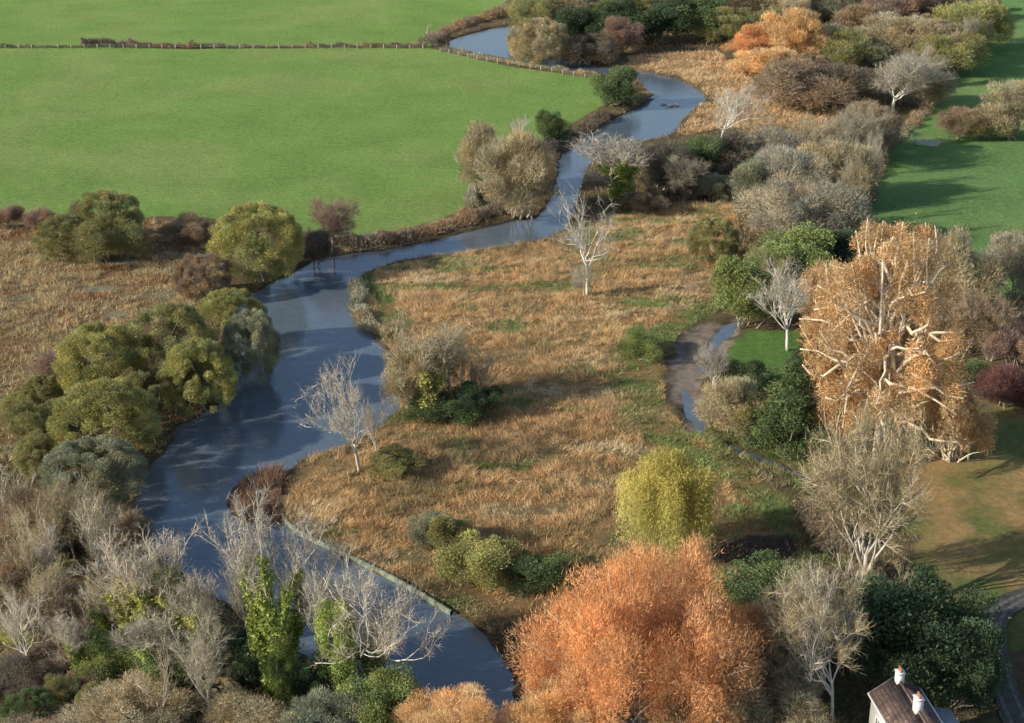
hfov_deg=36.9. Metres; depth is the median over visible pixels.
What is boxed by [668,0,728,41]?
evergreen tree
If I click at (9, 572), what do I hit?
willow tree
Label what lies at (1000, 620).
track rut
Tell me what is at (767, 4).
willow tree
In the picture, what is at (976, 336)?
bush
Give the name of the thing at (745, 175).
willow tree
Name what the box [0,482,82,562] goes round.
willow tree
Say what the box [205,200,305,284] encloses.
willow tree
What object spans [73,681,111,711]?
bush
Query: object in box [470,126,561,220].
willow tree
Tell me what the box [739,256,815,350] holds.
bare tree
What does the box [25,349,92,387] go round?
bush
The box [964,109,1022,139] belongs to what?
bush
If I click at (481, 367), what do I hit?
bush
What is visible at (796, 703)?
bush
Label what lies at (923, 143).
field gate
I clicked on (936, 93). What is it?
bush
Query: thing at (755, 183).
bush
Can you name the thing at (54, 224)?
willow tree
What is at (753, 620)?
willow tree
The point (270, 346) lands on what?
willow tree
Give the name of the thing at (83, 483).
bare tree
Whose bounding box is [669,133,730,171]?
bush
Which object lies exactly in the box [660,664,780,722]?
tree
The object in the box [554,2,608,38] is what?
evergreen tree
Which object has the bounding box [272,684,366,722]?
bush
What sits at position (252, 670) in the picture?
bush
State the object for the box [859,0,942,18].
willow tree
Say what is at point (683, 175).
bare tree
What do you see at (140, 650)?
bare tree
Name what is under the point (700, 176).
bush
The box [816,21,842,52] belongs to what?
tree
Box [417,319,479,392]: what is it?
bare tree
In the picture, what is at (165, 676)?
bare tree
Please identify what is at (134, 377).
willow tree
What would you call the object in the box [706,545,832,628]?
bush
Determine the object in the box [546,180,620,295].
bare tree
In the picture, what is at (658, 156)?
bush
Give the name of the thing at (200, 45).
fence
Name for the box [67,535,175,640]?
ivy clad tree
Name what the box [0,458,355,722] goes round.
undergrowth
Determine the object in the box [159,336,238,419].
willow tree
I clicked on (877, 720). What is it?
window
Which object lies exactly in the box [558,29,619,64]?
bush
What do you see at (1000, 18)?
willow tree
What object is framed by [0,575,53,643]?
bare tree
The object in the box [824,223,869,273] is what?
cedar tree
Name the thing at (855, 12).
willow tree
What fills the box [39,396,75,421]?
bush
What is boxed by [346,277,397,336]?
reed fringe
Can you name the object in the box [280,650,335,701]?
bush
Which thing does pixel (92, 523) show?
bare tree
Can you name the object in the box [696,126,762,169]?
bush
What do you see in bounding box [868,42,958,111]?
bare tree
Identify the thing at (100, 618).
bare tree
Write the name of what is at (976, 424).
leafy tree
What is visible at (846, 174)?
bare tree
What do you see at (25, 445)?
willow tree
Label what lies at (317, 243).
bush
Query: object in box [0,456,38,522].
bare tree
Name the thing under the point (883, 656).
bush
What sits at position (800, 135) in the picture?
bush
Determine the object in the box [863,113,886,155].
bare tree
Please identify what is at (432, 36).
hedge
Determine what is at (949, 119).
bush
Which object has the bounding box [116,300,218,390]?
willow tree
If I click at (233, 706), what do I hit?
bush
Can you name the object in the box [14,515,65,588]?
bare tree
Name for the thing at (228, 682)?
bush
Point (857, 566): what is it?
bush
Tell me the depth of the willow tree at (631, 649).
119.09 m
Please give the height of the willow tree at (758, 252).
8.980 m
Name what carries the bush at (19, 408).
on the ground at (212, 134)
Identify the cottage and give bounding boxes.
[867,665,958,722]
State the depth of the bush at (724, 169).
266.31 m
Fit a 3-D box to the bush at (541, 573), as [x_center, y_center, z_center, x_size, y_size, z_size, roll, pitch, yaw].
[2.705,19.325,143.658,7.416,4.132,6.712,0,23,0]
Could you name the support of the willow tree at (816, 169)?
on the ground at (212, 134)
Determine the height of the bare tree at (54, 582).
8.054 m
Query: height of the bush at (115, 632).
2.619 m
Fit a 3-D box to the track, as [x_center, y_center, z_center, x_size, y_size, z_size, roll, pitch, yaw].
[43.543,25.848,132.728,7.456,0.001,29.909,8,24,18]
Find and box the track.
[979,587,1023,722]
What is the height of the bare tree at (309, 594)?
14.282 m
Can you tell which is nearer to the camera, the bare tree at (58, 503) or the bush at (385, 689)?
the bush at (385, 689)
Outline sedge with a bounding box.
[310,202,801,614]
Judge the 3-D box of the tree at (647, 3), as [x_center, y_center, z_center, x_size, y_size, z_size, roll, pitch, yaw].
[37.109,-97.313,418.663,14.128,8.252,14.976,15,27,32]
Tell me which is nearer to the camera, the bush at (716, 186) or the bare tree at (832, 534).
the bare tree at (832, 534)
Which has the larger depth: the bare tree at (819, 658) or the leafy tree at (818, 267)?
the leafy tree at (818, 267)
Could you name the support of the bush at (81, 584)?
on the ground at (212, 134)
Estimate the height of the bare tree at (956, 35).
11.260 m
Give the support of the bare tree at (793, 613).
on the ground at (212, 134)
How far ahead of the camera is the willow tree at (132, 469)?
156.57 m
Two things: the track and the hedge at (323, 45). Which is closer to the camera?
the track
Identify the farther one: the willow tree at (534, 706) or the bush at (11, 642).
the bush at (11, 642)
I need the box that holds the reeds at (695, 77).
[627,48,872,133]
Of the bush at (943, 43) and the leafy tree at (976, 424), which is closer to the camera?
the leafy tree at (976, 424)
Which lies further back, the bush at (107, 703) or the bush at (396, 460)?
the bush at (396, 460)
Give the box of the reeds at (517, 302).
[279,198,806,632]
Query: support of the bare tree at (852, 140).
on the ground at (212, 134)
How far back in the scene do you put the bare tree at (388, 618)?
122.45 m
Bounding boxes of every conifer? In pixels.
[731,359,840,461]
[797,392,845,455]
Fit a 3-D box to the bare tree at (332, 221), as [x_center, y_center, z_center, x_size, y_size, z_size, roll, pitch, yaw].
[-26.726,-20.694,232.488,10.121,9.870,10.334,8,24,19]
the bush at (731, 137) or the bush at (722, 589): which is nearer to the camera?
the bush at (722, 589)
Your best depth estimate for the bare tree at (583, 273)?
215.16 m
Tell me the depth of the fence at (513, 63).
362.70 m
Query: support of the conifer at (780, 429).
on the ground at (212, 134)
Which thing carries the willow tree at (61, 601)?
on the ground at (212, 134)
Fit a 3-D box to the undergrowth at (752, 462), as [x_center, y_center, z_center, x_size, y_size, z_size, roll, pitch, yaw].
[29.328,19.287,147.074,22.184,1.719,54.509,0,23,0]
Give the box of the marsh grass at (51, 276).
[0,215,227,461]
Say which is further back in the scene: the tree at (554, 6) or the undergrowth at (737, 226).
the tree at (554, 6)
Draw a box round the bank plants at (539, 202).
[103,22,716,720]
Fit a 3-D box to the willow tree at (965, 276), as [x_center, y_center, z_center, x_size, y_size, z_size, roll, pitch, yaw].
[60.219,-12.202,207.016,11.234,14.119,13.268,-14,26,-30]
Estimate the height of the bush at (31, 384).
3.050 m
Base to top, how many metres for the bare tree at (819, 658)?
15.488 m
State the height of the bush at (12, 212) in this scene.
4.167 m
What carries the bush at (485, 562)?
on the ground at (212, 134)
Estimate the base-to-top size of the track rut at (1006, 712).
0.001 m
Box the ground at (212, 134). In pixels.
[0,0,1023,722]
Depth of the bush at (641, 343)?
195.12 m
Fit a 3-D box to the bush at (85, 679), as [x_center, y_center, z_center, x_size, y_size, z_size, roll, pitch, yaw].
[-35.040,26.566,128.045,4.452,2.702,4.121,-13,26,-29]
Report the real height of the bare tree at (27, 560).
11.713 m
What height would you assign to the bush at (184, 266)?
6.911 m
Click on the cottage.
(897, 698)
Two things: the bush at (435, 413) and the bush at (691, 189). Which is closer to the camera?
the bush at (435, 413)
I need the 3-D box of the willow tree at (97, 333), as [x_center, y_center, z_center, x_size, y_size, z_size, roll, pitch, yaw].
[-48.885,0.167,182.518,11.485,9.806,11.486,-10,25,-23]
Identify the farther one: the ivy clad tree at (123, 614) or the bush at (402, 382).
the bush at (402, 382)
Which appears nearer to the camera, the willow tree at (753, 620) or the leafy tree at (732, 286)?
the willow tree at (753, 620)
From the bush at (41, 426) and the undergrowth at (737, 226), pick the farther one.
the undergrowth at (737, 226)
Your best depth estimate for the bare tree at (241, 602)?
127.30 m
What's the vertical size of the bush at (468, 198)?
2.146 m
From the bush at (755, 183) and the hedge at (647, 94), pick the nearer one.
the bush at (755, 183)
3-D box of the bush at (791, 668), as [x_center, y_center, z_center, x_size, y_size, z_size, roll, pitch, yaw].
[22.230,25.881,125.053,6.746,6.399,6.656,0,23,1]
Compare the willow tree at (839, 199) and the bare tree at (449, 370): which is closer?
the bare tree at (449, 370)
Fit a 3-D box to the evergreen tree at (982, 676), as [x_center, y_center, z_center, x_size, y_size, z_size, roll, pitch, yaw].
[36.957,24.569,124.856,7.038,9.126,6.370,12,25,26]
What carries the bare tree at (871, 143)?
on the ground at (212, 134)
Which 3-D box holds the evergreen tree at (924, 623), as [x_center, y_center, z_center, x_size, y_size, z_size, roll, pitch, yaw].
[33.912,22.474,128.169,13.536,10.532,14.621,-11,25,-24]
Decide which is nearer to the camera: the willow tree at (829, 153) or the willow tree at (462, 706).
the willow tree at (462, 706)
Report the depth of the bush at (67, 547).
148.45 m
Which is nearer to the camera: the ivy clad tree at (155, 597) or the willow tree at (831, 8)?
the ivy clad tree at (155, 597)
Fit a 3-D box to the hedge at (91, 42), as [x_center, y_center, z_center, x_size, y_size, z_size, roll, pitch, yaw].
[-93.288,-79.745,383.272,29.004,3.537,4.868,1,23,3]
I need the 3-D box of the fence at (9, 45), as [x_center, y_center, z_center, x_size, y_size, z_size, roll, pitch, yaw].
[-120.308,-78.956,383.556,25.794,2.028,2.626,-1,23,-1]
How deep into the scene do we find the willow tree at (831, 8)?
408.50 m
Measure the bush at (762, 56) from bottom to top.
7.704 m
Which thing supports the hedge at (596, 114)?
on the ground at (212, 134)
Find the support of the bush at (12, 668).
on the ground at (212, 134)
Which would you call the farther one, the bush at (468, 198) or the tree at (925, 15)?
the tree at (925, 15)
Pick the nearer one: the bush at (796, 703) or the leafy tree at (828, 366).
the bush at (796, 703)
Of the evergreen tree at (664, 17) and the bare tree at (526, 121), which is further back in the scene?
the evergreen tree at (664, 17)
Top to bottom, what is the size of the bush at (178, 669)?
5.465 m
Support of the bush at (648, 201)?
on the ground at (212, 134)
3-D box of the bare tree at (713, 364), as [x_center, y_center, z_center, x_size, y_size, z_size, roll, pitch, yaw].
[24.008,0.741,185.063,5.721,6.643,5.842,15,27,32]
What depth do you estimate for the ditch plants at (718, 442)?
170.69 m
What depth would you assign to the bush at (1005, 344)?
191.27 m
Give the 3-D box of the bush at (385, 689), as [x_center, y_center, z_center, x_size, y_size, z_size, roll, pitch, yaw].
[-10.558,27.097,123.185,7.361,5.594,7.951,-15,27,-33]
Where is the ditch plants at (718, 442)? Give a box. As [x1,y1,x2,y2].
[685,422,823,499]
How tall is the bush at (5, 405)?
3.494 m
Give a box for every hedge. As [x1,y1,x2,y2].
[80,37,194,48]
[194,41,424,48]
[303,200,514,248]
[417,1,508,47]
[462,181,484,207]
[539,110,614,153]
[602,91,654,106]
[850,90,943,231]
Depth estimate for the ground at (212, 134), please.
267.59 m
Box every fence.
[0,42,81,47]
[5,44,422,48]
[440,47,596,78]
[441,45,598,77]
[941,132,1018,144]
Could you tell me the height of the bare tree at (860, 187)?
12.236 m
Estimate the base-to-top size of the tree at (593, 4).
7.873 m
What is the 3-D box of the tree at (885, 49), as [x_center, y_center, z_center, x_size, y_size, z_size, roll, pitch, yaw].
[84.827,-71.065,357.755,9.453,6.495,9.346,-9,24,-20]
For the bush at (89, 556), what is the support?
on the ground at (212, 134)
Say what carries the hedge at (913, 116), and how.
on the ground at (212, 134)
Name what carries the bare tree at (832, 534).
on the ground at (212, 134)
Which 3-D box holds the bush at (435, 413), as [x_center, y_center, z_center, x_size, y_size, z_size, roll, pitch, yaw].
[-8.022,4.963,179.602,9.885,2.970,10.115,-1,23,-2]
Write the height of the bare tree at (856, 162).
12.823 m
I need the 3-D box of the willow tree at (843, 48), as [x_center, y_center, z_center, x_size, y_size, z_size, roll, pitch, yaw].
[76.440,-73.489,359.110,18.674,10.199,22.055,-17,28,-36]
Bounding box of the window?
[875,714,880,722]
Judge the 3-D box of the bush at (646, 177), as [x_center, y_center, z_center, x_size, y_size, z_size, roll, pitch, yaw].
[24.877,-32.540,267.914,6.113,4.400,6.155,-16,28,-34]
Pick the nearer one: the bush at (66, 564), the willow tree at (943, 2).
the bush at (66, 564)
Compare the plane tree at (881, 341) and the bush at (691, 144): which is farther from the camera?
the bush at (691, 144)
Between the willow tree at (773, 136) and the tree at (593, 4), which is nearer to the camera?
the willow tree at (773, 136)
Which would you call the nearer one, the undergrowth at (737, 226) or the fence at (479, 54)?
the undergrowth at (737, 226)
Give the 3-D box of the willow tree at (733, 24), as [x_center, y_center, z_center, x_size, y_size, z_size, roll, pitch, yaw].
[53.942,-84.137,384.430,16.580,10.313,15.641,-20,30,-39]
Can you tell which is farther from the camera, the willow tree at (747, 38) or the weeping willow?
the willow tree at (747, 38)
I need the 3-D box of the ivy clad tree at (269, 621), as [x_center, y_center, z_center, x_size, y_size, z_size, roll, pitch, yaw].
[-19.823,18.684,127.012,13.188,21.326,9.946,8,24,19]
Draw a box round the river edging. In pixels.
[276,472,452,615]
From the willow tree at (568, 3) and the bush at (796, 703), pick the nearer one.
the bush at (796, 703)
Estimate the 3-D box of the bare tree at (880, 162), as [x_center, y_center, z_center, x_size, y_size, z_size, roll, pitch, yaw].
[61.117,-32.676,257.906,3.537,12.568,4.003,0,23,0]
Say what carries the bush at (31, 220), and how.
on the ground at (212, 134)
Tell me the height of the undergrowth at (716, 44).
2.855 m
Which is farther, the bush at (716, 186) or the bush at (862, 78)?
the bush at (862, 78)
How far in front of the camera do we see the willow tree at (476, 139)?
260.78 m
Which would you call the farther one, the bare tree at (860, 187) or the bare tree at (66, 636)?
the bare tree at (860, 187)
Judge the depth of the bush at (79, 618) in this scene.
135.20 m
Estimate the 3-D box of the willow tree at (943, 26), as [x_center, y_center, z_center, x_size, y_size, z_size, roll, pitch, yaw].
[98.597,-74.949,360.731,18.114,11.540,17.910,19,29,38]
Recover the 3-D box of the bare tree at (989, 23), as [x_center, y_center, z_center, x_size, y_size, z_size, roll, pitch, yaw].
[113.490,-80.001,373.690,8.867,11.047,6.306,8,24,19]
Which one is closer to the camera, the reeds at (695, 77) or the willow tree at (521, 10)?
the reeds at (695, 77)
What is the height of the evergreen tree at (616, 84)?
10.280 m
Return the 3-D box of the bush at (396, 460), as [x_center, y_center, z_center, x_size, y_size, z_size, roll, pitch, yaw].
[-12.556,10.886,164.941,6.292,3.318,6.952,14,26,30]
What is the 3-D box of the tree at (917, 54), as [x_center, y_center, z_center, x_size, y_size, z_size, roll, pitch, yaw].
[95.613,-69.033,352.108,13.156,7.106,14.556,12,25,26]
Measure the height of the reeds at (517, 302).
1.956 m
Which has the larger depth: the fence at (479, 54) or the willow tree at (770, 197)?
the fence at (479, 54)
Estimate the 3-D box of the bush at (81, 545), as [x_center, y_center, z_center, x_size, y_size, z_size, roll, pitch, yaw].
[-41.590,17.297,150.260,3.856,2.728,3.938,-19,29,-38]
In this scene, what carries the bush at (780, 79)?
on the ground at (212, 134)
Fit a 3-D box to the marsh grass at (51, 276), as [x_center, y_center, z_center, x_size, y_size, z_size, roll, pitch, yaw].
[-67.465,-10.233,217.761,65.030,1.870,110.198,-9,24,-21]
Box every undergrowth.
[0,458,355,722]
[512,0,996,111]
[572,125,874,325]
[727,443,970,722]
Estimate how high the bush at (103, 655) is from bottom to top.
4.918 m
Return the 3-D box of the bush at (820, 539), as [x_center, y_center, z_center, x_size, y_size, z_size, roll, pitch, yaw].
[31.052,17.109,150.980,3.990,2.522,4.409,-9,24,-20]
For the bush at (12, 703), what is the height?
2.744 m
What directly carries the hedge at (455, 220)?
on the ground at (212, 134)
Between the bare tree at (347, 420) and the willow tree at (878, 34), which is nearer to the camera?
the bare tree at (347, 420)
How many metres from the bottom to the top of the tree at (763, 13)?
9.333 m
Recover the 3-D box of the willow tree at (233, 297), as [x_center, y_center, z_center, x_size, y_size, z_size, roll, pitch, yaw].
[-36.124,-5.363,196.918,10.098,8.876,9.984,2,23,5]
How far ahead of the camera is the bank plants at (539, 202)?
222.22 m
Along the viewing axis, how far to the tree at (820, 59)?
341.41 m
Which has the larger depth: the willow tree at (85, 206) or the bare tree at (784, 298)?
the willow tree at (85, 206)
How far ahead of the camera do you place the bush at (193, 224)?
238.51 m
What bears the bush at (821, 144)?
on the ground at (212, 134)
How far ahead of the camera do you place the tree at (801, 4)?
400.66 m
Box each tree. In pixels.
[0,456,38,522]
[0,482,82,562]
[0,501,50,583]
[0,541,43,614]
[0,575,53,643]
[0,587,47,658]
[9,491,58,573]
[9,573,110,644]
[10,428,72,481]
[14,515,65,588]
[18,553,77,610]
[26,470,102,563]
[31,213,93,259]
[31,608,97,671]
[38,433,149,512]
[44,375,162,470]
[49,319,147,394]
[60,485,134,583]
[61,466,95,504]
[63,206,154,267]
[66,188,145,236]
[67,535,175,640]
[75,563,118,637]
[77,491,121,568]
[84,503,156,571]
[93,518,209,640]
[106,603,190,693]
[110,366,177,418]
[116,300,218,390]
[122,628,183,714]
[155,595,241,711]
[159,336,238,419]
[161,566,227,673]
[183,478,348,698]
[196,287,267,353]
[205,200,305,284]
[217,532,287,635]
[220,306,281,382]
[281,554,369,650]
[290,349,379,472]
[304,529,459,671]
[307,193,360,252]
[337,600,415,677]
[358,396,389,449]
[373,308,474,420]
[390,680,520,722]
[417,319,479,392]
[453,119,512,194]
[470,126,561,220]
[494,674,607,722]
[496,528,771,722]
[504,0,558,33]
[505,16,571,63]
[508,114,531,130]
[527,0,566,24]
[530,0,602,16]
[535,108,573,143]
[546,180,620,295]
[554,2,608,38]
[562,130,652,203]
[569,259,598,296]
[586,0,649,45]
[587,63,643,107]
[589,0,637,20]
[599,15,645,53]
[626,0,695,44]
[635,0,657,12]
[661,152,711,200]
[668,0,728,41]
[690,340,730,388]
[693,5,758,44]
[693,601,782,691]
[706,80,777,136]
[707,253,791,329]
[720,21,775,61]
[722,0,759,17]
[727,155,774,205]
[730,169,829,240]
[731,122,809,166]
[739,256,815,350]
[742,244,793,298]
[745,0,837,13]
[747,556,876,714]
[750,8,789,33]
[752,142,836,192]
[756,6,834,56]
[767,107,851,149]
[772,554,869,719]
[775,0,816,27]
[776,179,878,239]
[784,321,826,376]
[785,53,833,69]
[791,25,882,66]
[791,397,942,600]
[792,134,886,200]
[793,212,976,468]
[794,463,900,580]
[796,258,853,329]
[807,327,870,453]
[809,0,868,21]
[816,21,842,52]
[820,99,895,146]
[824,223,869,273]
[830,1,907,46]
[830,564,1011,711]
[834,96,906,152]
[836,156,855,191]
[840,553,920,670]
[842,128,859,156]
[842,144,867,190]
[848,173,872,214]
[852,10,941,60]
[856,43,895,69]
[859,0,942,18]
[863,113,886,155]
[864,131,881,178]
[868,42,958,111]
[868,133,888,188]
[892,17,968,54]
[906,12,933,35]
[907,46,952,71]
[909,376,999,462]
[919,42,943,71]
[919,222,1009,312]
[919,614,1011,717]
[922,0,982,15]
[927,0,1018,49]
[945,279,1023,360]
[947,12,980,35]
[950,30,974,73]
[963,11,995,51]
[975,78,1023,140]
[978,226,1023,298]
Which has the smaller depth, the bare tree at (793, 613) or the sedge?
the bare tree at (793, 613)
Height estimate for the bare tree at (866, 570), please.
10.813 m
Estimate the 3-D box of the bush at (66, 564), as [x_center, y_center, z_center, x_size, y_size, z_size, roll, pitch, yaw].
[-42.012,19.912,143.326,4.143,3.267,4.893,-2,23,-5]
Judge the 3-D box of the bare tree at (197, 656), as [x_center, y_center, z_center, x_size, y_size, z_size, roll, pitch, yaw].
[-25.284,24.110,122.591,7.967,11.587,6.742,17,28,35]
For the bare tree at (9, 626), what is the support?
on the ground at (212, 134)
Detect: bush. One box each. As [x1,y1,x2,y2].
[0,203,26,229]
[0,396,62,435]
[0,614,47,651]
[0,630,72,691]
[0,651,62,702]
[0,686,57,722]
[0,696,104,722]
[1,390,41,413]
[9,409,46,436]
[19,206,54,228]
[23,374,63,402]
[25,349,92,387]
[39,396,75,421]
[42,558,81,590]
[42,673,81,711]
[45,534,84,556]
[54,668,196,722]
[63,577,99,604]
[65,660,118,696]
[71,624,145,684]
[73,531,85,554]
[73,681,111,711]
[74,605,102,631]
[77,607,121,639]
[85,534,116,561]
[98,625,134,643]
[124,624,198,686]
[157,210,213,241]
[170,251,231,299]
[180,620,225,644]
[192,676,244,714]
[197,642,248,688]
[198,679,293,722]
[211,625,261,687]
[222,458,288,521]
[266,633,299,707]
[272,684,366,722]
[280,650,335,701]
[299,228,344,266]
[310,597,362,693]
[333,658,428,722]
[364,443,425,481]
[378,339,434,411]
[401,386,484,428]
[405,510,442,548]
[424,509,477,551]
[431,343,505,396]
[432,528,529,592]
[447,380,504,419]
[502,549,579,598]
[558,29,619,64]
[616,325,665,362]
[618,187,670,211]
[636,136,697,192]
[636,167,669,185]
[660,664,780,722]
[668,181,698,199]
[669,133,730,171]
[686,216,740,263]
[688,374,762,439]
[691,167,709,181]
[691,572,754,608]
[693,172,734,201]
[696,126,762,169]
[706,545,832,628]
[708,160,736,182]
[716,358,780,394]
[725,43,802,74]
[727,388,792,444]
[740,56,865,111]
[747,181,769,203]
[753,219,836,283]
[754,644,826,703]
[759,673,839,722]
[786,129,810,144]
[791,625,840,660]
[798,499,840,527]
[804,57,890,105]
[804,525,847,552]
[811,139,834,149]
[845,553,887,580]
[861,624,894,657]
[885,64,960,106]
[915,30,994,77]
[924,296,1001,358]
[935,104,990,139]
[942,357,990,383]
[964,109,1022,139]
[970,361,1023,409]
[981,319,1023,368]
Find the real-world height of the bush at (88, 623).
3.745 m
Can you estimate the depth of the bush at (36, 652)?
131.45 m
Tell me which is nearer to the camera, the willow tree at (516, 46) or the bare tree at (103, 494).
the bare tree at (103, 494)
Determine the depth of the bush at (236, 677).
128.17 m
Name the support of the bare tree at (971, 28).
on the ground at (212, 134)
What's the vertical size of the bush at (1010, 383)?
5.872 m
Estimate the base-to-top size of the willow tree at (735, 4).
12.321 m
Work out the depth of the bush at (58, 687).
125.67 m
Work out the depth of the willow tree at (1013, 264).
213.36 m
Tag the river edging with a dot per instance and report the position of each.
(443, 607)
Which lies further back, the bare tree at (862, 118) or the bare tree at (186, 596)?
the bare tree at (862, 118)
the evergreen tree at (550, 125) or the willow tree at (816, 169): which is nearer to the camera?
the willow tree at (816, 169)
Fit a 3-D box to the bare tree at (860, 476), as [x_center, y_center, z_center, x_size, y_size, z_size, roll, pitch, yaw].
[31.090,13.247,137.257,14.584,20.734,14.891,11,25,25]
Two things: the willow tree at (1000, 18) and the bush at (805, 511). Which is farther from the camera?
the willow tree at (1000, 18)
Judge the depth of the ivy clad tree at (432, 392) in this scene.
177.83 m
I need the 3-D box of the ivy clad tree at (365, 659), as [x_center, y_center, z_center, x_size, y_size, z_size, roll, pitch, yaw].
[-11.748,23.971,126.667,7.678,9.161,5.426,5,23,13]
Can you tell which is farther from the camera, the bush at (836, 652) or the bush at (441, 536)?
the bush at (441, 536)
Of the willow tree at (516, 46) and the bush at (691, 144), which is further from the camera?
the willow tree at (516, 46)
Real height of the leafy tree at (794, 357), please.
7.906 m
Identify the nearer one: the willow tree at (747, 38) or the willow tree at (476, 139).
the willow tree at (476, 139)
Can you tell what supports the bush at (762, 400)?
on the ground at (212, 134)
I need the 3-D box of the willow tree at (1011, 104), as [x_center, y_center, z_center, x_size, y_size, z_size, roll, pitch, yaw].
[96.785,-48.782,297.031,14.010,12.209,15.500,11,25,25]
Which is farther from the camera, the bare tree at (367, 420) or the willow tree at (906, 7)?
the willow tree at (906, 7)
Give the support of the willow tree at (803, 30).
on the ground at (212, 134)
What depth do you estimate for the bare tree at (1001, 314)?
192.02 m
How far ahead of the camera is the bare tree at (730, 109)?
292.13 m
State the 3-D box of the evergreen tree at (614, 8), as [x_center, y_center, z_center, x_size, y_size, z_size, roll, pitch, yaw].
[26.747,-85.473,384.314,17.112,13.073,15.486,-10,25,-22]
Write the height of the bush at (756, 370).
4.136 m
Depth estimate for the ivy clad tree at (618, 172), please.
257.91 m
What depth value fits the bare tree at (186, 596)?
127.09 m
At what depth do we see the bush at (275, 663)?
125.37 m
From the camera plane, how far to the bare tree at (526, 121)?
295.19 m
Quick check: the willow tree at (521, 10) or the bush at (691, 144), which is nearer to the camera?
the bush at (691, 144)
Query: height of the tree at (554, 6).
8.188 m
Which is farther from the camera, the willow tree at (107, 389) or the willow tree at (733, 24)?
the willow tree at (733, 24)
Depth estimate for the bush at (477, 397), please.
177.76 m
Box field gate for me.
[914,138,939,147]
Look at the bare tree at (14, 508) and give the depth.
143.94 m
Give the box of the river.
[134,26,817,722]
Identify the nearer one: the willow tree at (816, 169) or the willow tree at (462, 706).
the willow tree at (462, 706)
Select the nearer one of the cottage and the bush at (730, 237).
the cottage
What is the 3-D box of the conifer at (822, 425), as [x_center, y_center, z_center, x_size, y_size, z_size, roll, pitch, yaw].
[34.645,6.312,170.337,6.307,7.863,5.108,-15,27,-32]
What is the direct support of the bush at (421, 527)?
on the ground at (212, 134)
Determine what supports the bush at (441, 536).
on the ground at (212, 134)
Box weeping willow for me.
[608,442,718,571]
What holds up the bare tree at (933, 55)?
on the ground at (212, 134)
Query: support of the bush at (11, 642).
on the ground at (212, 134)
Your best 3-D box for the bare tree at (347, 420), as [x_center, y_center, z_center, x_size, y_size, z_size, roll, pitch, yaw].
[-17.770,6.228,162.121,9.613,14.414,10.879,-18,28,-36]
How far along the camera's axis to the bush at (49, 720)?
122.29 m
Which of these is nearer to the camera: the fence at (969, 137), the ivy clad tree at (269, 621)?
the ivy clad tree at (269, 621)
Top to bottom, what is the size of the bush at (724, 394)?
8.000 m
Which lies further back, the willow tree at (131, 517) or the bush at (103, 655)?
the willow tree at (131, 517)
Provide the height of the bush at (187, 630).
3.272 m
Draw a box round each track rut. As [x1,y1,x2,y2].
[984,593,1023,722]
[997,598,1023,719]
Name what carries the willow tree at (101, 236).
on the ground at (212, 134)
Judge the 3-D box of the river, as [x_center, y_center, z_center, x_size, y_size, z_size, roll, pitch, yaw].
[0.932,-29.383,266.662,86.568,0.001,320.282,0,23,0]

